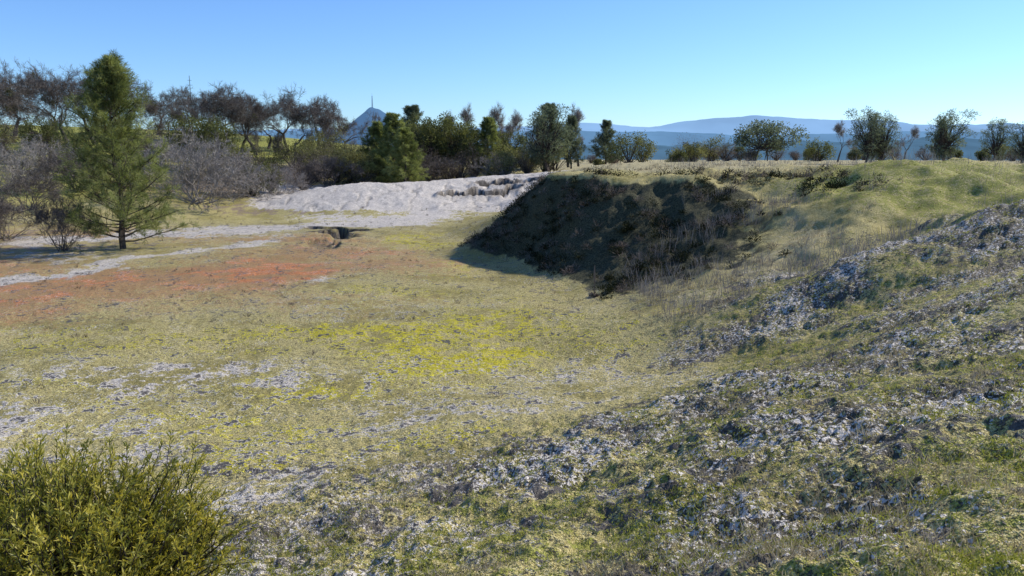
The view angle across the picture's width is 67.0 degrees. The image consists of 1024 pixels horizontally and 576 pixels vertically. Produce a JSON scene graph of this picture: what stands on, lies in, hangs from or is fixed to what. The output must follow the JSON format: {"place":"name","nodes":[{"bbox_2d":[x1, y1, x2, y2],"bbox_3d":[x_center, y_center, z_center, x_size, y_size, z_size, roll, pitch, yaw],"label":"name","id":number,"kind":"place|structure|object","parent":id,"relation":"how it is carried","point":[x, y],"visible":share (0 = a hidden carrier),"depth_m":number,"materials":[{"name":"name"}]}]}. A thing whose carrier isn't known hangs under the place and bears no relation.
{"place":"outdoors","nodes":[
{"label":"outdoors","id":0,"kind":"place"},
{"bbox_2d":[337,107,392,145],"bbox_3d":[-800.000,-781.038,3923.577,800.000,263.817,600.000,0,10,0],"label":"tower hill","id":1,"kind":"structure","parent":0,"point":[362,118],"depth_m":3771.49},
{"bbox_2d":[0,125,1023,575],"bbox_3d":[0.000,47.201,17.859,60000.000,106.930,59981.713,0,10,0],"label":"ground","id":2,"kind":"structure","parent":0,"point":[274,423],"depth_m":16.53,"materials":[{"name":"green plant"}]},
{"bbox_2d":[0,195,21,237],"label":"bare shrub","id":3,"kind":"object","parent":2,"relation":"on","point":[7,210],"visible":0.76,"depth_m":40.11,"materials":[{"name":"grey plant"}]},
{"bbox_2d":[0,82,25,121],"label":"bare oak tree","id":4,"kind":"object","parent":2,"relation":"on","point":[8,108],"visible":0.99,"depth_m":80.55,"materials":[{"name":"brown plant"}]},
{"bbox_2d":[0,59,42,155],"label":"bare oak tree","id":5,"kind":"object","parent":2,"relation":"on","point":[23,112],"visible":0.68,"depth_m":82.06,"materials":[{"name":"brown plant"}]},
{"bbox_2d":[0,56,44,114],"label":"bare oak tree","id":6,"kind":"object","parent":2,"relation":"on","point":[28,85],"visible":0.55,"depth_m":87.16,"materials":[{"name":"brown plant"}]},
{"bbox_2d":[0,139,50,195],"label":"bare shrub","id":7,"kind":"object","parent":2,"relation":"on","point":[7,170],"visible":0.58,"depth_m":57.69,"materials":[{"name":"grey plant"}]},
{"bbox_2d":[0,195,54,239],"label":"bare shrub","id":8,"kind":"object","parent":2,"relation":"on","point":[16,210],"visible":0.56,"depth_m":41.20,"materials":[{"name":"grey plant"}]},
{"bbox_2d":[0,61,60,135],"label":"bare oak tree","id":9,"kind":"object","parent":2,"relation":"on","point":[28,76],"visible":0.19,"depth_m":100.04,"materials":[{"name":"brown plant"}]},
{"bbox_2d":[0,171,69,210],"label":"bare shrub","id":10,"kind":"object","parent":2,"relation":"on","point":[25,185],"visible":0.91,"depth_m":51.54,"materials":[{"name":"grey plant"}]},
{"bbox_2d":[16,115,61,156],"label":"live oak tree","id":11,"kind":"object","parent":2,"relation":"on","point":[46,128],"visible":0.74,"depth_m":76.05,"materials":[{"name":"green plant"}]},
{"bbox_2d":[0,133,90,179],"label":"bare shrub","id":12,"kind":"object","parent":2,"relation":"on","point":[32,144],"visible":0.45,"depth_m":64.51,"materials":[{"name":"grey plant"}]},
{"bbox_2d":[14,67,79,130],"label":"bare oak tree","id":13,"kind":"object","parent":2,"relation":"on","point":[35,90],"visible":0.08,"depth_m":105.91,"materials":[{"name":"brown plant"}]},
{"bbox_2d":[0,59,115,144],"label":"bare oak tree","id":14,"kind":"object","parent":2,"relation":"on","point":[35,74],"visible":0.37,"depth_m":91.59,"materials":[{"name":"brown plant"}]},
{"bbox_2d":[17,64,98,140],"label":"bare oak tree","id":15,"kind":"object","parent":2,"relation":"on","point":[46,100],"visible":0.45,"depth_m":92.97,"materials":[{"name":"brown plant"}]},
{"bbox_2d":[19,194,100,251],"bbox_3d":[-21.629,-3.211,37.462,3.629,2.949,3.147,3,11,14],"label":"bare shrub","id":16,"kind":"object","parent":2,"relation":"on","point":[62,219],"visible":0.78,"depth_m":37.32,"materials":[{"name":"plant"}]},
{"bbox_2d":[20,150,111,192],"bbox_3d":[-34.319,-9.072,59.438,8.353,3.395,7.244,2,10,10],"label":"bare shrub","id":17,"kind":"object","parent":2,"relation":"on","point":[42,161],"visible":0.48,"depth_m":57.96,"materials":[{"name":"grey plant"}]},
{"bbox_2d":[75,72,141,114],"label":"bare oak tree","id":18,"kind":"object","parent":2,"relation":"on","point":[126,89],"visible":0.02,"depth_m":107.78,"materials":[{"name":"brown plant"}]},
{"bbox_2d":[64,69,163,137],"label":"bare oak tree","id":19,"kind":"object","parent":2,"relation":"on","point":[149,106],"visible":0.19,"depth_m":91.21,"materials":[{"name":"brown plant"}]},
{"bbox_2d":[50,50,203,248],"bbox_3d":[-19.053,-6.619,37.309,6.286,9.764,6.474,10,14,43],"label":"pine tree","id":20,"kind":"object","parent":2,"relation":"on","point":[113,78],"visible":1,"depth_m":36.76,"materials":[{"name":"green plant"}]},
{"bbox_2d":[0,422,259,575],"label":"leafy shrub","id":21,"kind":"object","parent":2,"relation":"on","point":[69,527],"visible":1,"depth_m":5.02,"materials":[{"name":"green plant"}]},
{"bbox_2d":[130,80,195,143],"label":"bare oak tree","id":22,"kind":"object","parent":2,"relation":"on","point":[161,119],"visible":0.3,"depth_m":97.28,"materials":[{"name":"brown plant"}]},
{"bbox_2d":[0,117,330,196],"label":"hillside thicket","id":23,"kind":"object","parent":2,"relation":"on","point":[274,161],"visible":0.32,"depth_m":75.87,"materials":[{"name":"plant"}]},
{"bbox_2d":[122,132,221,194],"bbox_3d":[-28.654,-9.798,65.571,8.044,6.943,9.896,1,10,6],"label":"bare shrub","id":24,"kind":"object","parent":2,"relation":"on","point":[168,147],"visible":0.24,"depth_m":64.58,"materials":[{"name":"plant"}]},
{"bbox_2d":[135,84,220,134],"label":"bare oak tree","id":25,"kind":"object","parent":2,"relation":"on","point":[180,95],"visible":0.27,"depth_m":109.52,"materials":[{"name":"brown plant"}]},
{"bbox_2d":[139,87,226,138],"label":"bare oak tree","id":26,"kind":"object","parent":2,"relation":"on","point":[167,100],"visible":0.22,"depth_m":106.09,"materials":[{"name":"brown plant"}]},
{"bbox_2d":[163,111,213,157],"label":"live oak tree","id":27,"kind":"object","parent":2,"relation":"on","point":[186,124],"visible":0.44,"depth_m":79.55,"materials":[{"name":"green plant"}]},
{"bbox_2d":[123,126,280,213],"bbox_3d":[-23.886,-8.317,59.685,12.024,8.436,9.774,5,11,24],"label":"bare shrub","id":28,"kind":"object","parent":2,"relation":"on","point":[214,159],"visible":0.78,"depth_m":58.53,"materials":[{"name":"grey plant"}]},
{"bbox_2d":[160,80,251,137],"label":"bare oak tree","id":29,"kind":"object","parent":2,"relation":"on","point":[229,100],"visible":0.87,"depth_m":89.69,"materials":[{"name":"brown plant"}]},
{"bbox_2d":[192,115,240,159],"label":"live oak tree","id":30,"kind":"object","parent":2,"relation":"on","point":[214,129],"visible":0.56,"depth_m":77.90,"materials":[{"name":"green plant"}]},
{"bbox_2d":[183,83,250,143],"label":"bare oak tree","id":31,"kind":"object","parent":2,"relation":"on","point":[222,103],"visible":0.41,"depth_m":93.14,"materials":[{"name":"brown plant"}]},
{"bbox_2d":[173,152,279,199],"bbox_3d":[-23.501,-8.467,63.206,8.544,5.450,6.946,-2,11,-13],"label":"bare shrub","id":32,"kind":"object","parent":2,"relation":"on","point":[215,169],"visible":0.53,"depth_m":62.98,"materials":[{"name":"grey plant"}]},
{"bbox_2d":[177,88,276,140],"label":"bare oak tree","id":33,"kind":"object","parent":2,"relation":"on","point":[185,92],"visible":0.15,"depth_m":107.19,"materials":[{"name":"brown plant"}]},
{"bbox_2d":[197,90,267,154],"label":"bare oak tree","id":34,"kind":"object","parent":2,"relation":"on","point":[255,119],"visible":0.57,"depth_m":95.16,"materials":[{"name":"brown plant"}]},
{"bbox_2d":[220,159,280,198],"bbox_3d":[-22.191,-8.676,65.476,5.276,4.554,6.491,-6,12,-31],"label":"bare shrub","id":35,"kind":"object","parent":2,"relation":"on","point":[244,191],"visible":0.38,"depth_m":64.73,"materials":[{"name":"grey plant"}]},
{"bbox_2d":[226,91,283,150],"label":"bare oak tree","id":36,"kind":"object","parent":2,"relation":"on","point":[266,118],"visible":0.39,"depth_m":97.61,"materials":[{"name":"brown plant"}]},
{"bbox_2d":[236,90,282,148],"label":"bare oak tree","id":37,"kind":"object","parent":2,"relation":"on","point":[254,133],"visible":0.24,"depth_m":101.17,"materials":[{"name":"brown plant"}]},
{"bbox_2d":[210,87,321,154],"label":"bare oak tree","id":38,"kind":"object","parent":2,"relation":"on","point":[283,113],"visible":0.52,"depth_m":94.48,"materials":[{"name":"brown plant"}]},
{"bbox_2d":[240,163,309,194],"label":"bare shrub","id":39,"kind":"object","parent":2,"relation":"on","point":[285,176],"visible":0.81,"depth_m":66.93,"materials":[{"name":"grey plant"}]},
{"bbox_2d":[267,92,308,139],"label":"bare oak tree","id":40,"kind":"object","parent":2,"relation":"on","point":[285,110],"visible":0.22,"depth_m":115.84,"materials":[{"name":"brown plant"}]},
{"bbox_2d":[269,81,341,158],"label":"bare oak tree","id":41,"kind":"object","parent":2,"relation":"on","point":[320,122],"visible":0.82,"depth_m":92.21,"materials":[{"name":"brown plant"}]},
{"bbox_2d":[290,93,352,141],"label":"bare oak tree","id":42,"kind":"object","parent":2,"relation":"on","point":[335,105],"visible":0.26,"depth_m":104.42,"materials":[{"name":"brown plant"}]},
{"bbox_2d":[305,98,357,143],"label":"bare oak tree","id":43,"kind":"object","parent":2,"relation":"on","point":[344,120],"visible":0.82,"depth_m":91.61,"materials":[{"name":"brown plant"}]},
{"bbox_2d":[294,154,374,186],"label":"bare shrub","id":44,"kind":"object","parent":2,"relation":"on","point":[308,166],"visible":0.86,"depth_m":74.90,"materials":[{"name":"grey plant"}]},
{"bbox_2d":[308,108,388,148],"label":"bare oak tree","id":45,"kind":"object","parent":2,"relation":"on","point":[375,117],"visible":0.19,"depth_m":99.30,"materials":[{"name":"brown plant"}]},
{"bbox_2d":[2,169,695,405],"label":"basin weeds","id":46,"kind":"object","parent":2,"relation":"on","point":[333,385],"visible":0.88,"depth_m":25.14,"materials":[{"name":"green plant"}]},
{"bbox_2d":[354,121,393,176],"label":"pine tree","id":47,"kind":"object","parent":2,"relation":"on","point":[375,128],"visible":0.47,"depth_m":80.04,"materials":[{"name":"green plant"}]},
{"bbox_2d":[362,111,423,182],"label":"pine tree","id":48,"kind":"object","parent":2,"relation":"on","point":[392,122],"visible":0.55,"depth_m":75.89,"materials":[{"name":"green plant"}]},
{"bbox_2d":[382,127,431,182],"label":"pine tree","id":49,"kind":"object","parent":2,"relation":"on","point":[402,143],"visible":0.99,"depth_m":72.39,"materials":[{"name":"green plant"}]},
{"bbox_2d":[389,103,428,155],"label":"gray pine tree","id":50,"kind":"object","parent":2,"relation":"on","point":[412,109],"visible":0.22,"depth_m":87.21,"materials":[{"name":"green plant"}]},
{"bbox_2d":[403,112,449,172],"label":"live oak tree","id":51,"kind":"object","parent":2,"relation":"on","point":[428,131],"visible":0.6,"depth_m":82.14,"materials":[{"name":"green plant"}]},
{"bbox_2d":[293,122,574,184],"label":"chaparral thicket","id":52,"kind":"object","parent":2,"relation":"on","point":[354,156],"visible":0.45,"depth_m":80.59,"materials":[{"name":"green plant"}]},
{"bbox_2d":[418,155,468,181],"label":"bare shrub","id":53,"kind":"object","parent":2,"relation":"on","point":[437,163],"visible":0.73,"depth_m":78.41,"materials":[{"name":"grey plant"}]},
{"bbox_2d":[416,111,473,175],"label":"live oak tree","id":54,"kind":"object","parent":2,"relation":"on","point":[451,122],"visible":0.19,"depth_m":85.33,"materials":[{"name":"green plant"}]},
{"bbox_2d":[443,111,454,127],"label":"bare poplar tree","id":55,"kind":"object","parent":2,"relation":"on","point":[449,117],"visible":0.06,"depth_m":103.19,"materials":[{"name":"grey plant"}]},
{"bbox_2d":[422,115,478,176],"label":"live oak tree","id":56,"kind":"object","parent":2,"relation":"on","point":[459,134],"visible":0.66,"depth_m":83.19,"materials":[{"name":"green plant"}]},
{"bbox_2d":[457,118,485,171],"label":"live oak tree","id":57,"kind":"object","parent":2,"relation":"on","point":[475,129],"visible":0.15,"depth_m":89.30,"materials":[{"name":"green plant"}]},
{"bbox_2d":[458,103,506,137],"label":"bare poplar tree","id":58,"kind":"object","parent":2,"relation":"on","point":[466,117],"visible":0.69,"depth_m":103.96,"materials":[{"name":"grey plant"}]},
{"bbox_2d":[469,116,505,175],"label":"pine tree","id":59,"kind":"object","parent":2,"relation":"on","point":[489,126],"visible":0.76,"depth_m":83.80,"materials":[{"name":"green plant"}]},
{"bbox_2d":[467,151,523,176],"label":"bare shrub","id":60,"kind":"object","parent":2,"relation":"on","point":[486,161],"visible":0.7,"depth_m":80.16,"materials":[{"name":"grey plant"}]},
{"bbox_2d":[486,100,518,155],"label":"bare poplar tree","id":61,"kind":"object","parent":2,"relation":"on","point":[496,114],"visible":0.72,"depth_m":101.88,"materials":[{"name":"plant"}]},
{"bbox_2d":[491,109,524,145],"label":"bare poplar tree","id":62,"kind":"object","parent":2,"relation":"on","point":[517,118],"visible":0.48,"depth_m":107.23,"materials":[{"name":"plant"}]},
{"bbox_2d":[496,128,528,172],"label":"live oak tree","id":63,"kind":"object","parent":2,"relation":"on","point":[507,137],"visible":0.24,"depth_m":89.65,"materials":[{"name":"green plant"}]},
{"bbox_2d":[504,120,535,145],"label":"bare poplar tree","id":64,"kind":"object","parent":2,"relation":"on","point":[510,130],"visible":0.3,"depth_m":109.36,"materials":[{"name":"plant"}]},
{"bbox_2d":[518,103,577,171],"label":"gray pine tree","id":65,"kind":"object","parent":2,"relation":"on","point":[538,124],"visible":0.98,"depth_m":77.78,"materials":[{"name":"green plant"}]},
{"bbox_2d":[524,102,576,168],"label":"gray pine tree","id":66,"kind":"object","parent":2,"relation":"on","point":[547,127],"visible":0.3,"depth_m":79.77,"materials":[{"name":"green plant"}]},
{"bbox_2d":[561,112,583,166],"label":"bare poplar tree","id":67,"kind":"object","parent":2,"relation":"on","point":[582,138],"visible":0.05,"depth_m":97.01,"materials":[{"name":"plant"}]},
{"bbox_2d":[562,103,585,166],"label":"bare poplar tree","id":68,"kind":"object","parent":2,"relation":"on","point":[577,113],"visible":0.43,"depth_m":96.80,"materials":[{"name":"plant"}]},
{"bbox_2d":[562,115,586,168],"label":"gray pine tree","id":69,"kind":"object","parent":2,"relation":"on","point":[573,123],"visible":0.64,"depth_m":85.92,"materials":[{"name":"green plant"}]},
{"bbox_2d":[588,265,598,296],"bbox_3d":[2.750,-0.229,25.871,0.394,1.100,0.378,0,10,0],"label":"mullein stalk","id":70,"kind":"object","parent":2,"relation":"on","point":[592,294],"visible":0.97,"depth_m":25.89,"materials":[{"name":"brown plant"}]},
{"bbox_2d":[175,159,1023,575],"bbox_3d":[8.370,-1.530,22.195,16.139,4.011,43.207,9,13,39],"label":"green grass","id":71,"kind":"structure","parent":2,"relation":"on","point":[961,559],"depth_m":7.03,"materials":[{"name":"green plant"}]},
{"bbox_2d":[587,119,622,163],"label":"gray pine tree","id":72,"kind":"object","parent":2,"relation":"on","point":[604,141],"visible":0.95,"depth_m":87.93,"materials":[{"name":"green plant"}]},
{"bbox_2d":[458,161,892,299],"bbox_3d":[6.262,-3.430,34.458,13.824,4.510,21.306,-4,11,-22],"label":"berm scrub","id":73,"kind":"object","parent":2,"relation":"on","point":[617,250],"visible":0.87,"depth_m":31.01,"materials":[{"name":"brown plant"}]},
{"bbox_2d":[728,119,812,160],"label":"spreading oak tree","id":74,"kind":"object","parent":2,"relation":"on","point":[773,143],"visible":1,"depth_m":81.29,"materials":[{"name":"green plant"}]},
{"bbox_2d":[584,130,1020,164],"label":"plateau shrubs","id":75,"kind":"object","parent":2,"relation":"on","point":[811,152],"visible":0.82,"depth_m":79.07,"materials":[{"name":"green plant"}]},
{"bbox_2d":[833,118,859,161],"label":"bare poplar tree","id":76,"kind":"object","parent":2,"relation":"on","point":[839,129],"visible":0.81,"depth_m":67.94,"materials":[{"name":"plant"}]},
{"bbox_2d":[844,106,888,162],"bbox_3d":[27.965,-11.948,60.904,3.149,4.814,3.451,-5,11,-26],"label":"gray pine tree","id":77,"kind":"object","parent":2,"relation":"on","point":[867,144],"visible":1,"depth_m":60.74,"materials":[{"name":"green plant"}]},
{"bbox_2d":[858,124,886,160],"bbox_3d":[29.564,-11.791,63.088,2.455,3.628,2.484,4,11,22],"label":"gray pine tree","id":78,"kind":"object","parent":2,"relation":"on","point":[875,148],"visible":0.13,"depth_m":62.94,"materials":[{"name":"green plant"}]},
{"bbox_2d":[865,110,902,160],"bbox_3d":[29.731,-12.005,61.925,2.884,4.497,2.632,2,11,12],"label":"gray pine tree","id":79,"kind":"object","parent":2,"relation":"on","point":[887,140],"visible":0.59,"depth_m":61.63,"materials":[{"name":"green plant"}]},
{"bbox_2d":[893,125,920,159],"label":"bare poplar tree","id":80,"kind":"object","parent":2,"relation":"on","point":[916,131],"visible":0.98,"depth_m":88.35,"materials":[{"name":"grey wood"}]},
{"bbox_2d":[926,124,949,159],"bbox_3d":[33.745,-11.456,60.975,2.010,3.565,1.901,-5,12,-27],"label":"gray pine tree","id":81,"kind":"object","parent":2,"relation":"on","point":[933,150],"visible":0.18,"depth_m":60.94,"materials":[{"name":"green plant"}]},
{"bbox_2d":[921,108,981,160],"bbox_3d":[33.145,-11.454,58.872,3.554,4.489,3.894,0,10,-1],"label":"gray pine tree","id":82,"kind":"object","parent":2,"relation":"on","point":[945,141],"visible":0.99,"depth_m":58.43,"materials":[{"name":"green plant"}]},
{"bbox_2d":[977,117,1014,160],"bbox_3d":[38.040,-11.545,60.858,2.633,3.878,2.403,-3,11,-14],"label":"gray pine tree","id":83,"kind":"object","parent":2,"relation":"on","point":[996,147],"visible":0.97,"depth_m":60.69,"materials":[{"name":"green plant"}]},
{"bbox_2d":[1004,121,1023,163],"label":"gray pine tree","id":84,"kind":"object","parent":2,"relation":"on","point":[1019,152],"visible":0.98,"depth_m":58.94,"materials":[{"name":"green plant"}]},
{"bbox_2d":[0,0,1023,130],"label":"sky","id":85,"kind":"structure","parent":0,"point":[634,63],"materials":[{"name":"blue"}]},
{"bbox_2d":[156,115,1023,135],"bbox_3d":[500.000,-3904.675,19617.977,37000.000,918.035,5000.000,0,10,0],"label":"mountains","id":86,"kind":"structure","parent":0,"point":[727,126],"depth_m":18553.33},
{"bbox_2d":[235,130,1023,146],"bbox_3d":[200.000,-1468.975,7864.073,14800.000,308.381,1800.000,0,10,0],"label":"valley hills","id":87,"kind":"structure","parent":0,"point":[665,138],"depth_m":7477.19,"materials":[{"name":"blue"}]},
{"bbox_2d":[525,137,1021,160],"bbox_3d":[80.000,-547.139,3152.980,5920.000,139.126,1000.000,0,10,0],"label":"forested ridge","id":88,"kind":"structure","parent":0,"point":[973,145],"depth_m":2890.93,"materials":[{"name":"green plant"}]}
]}

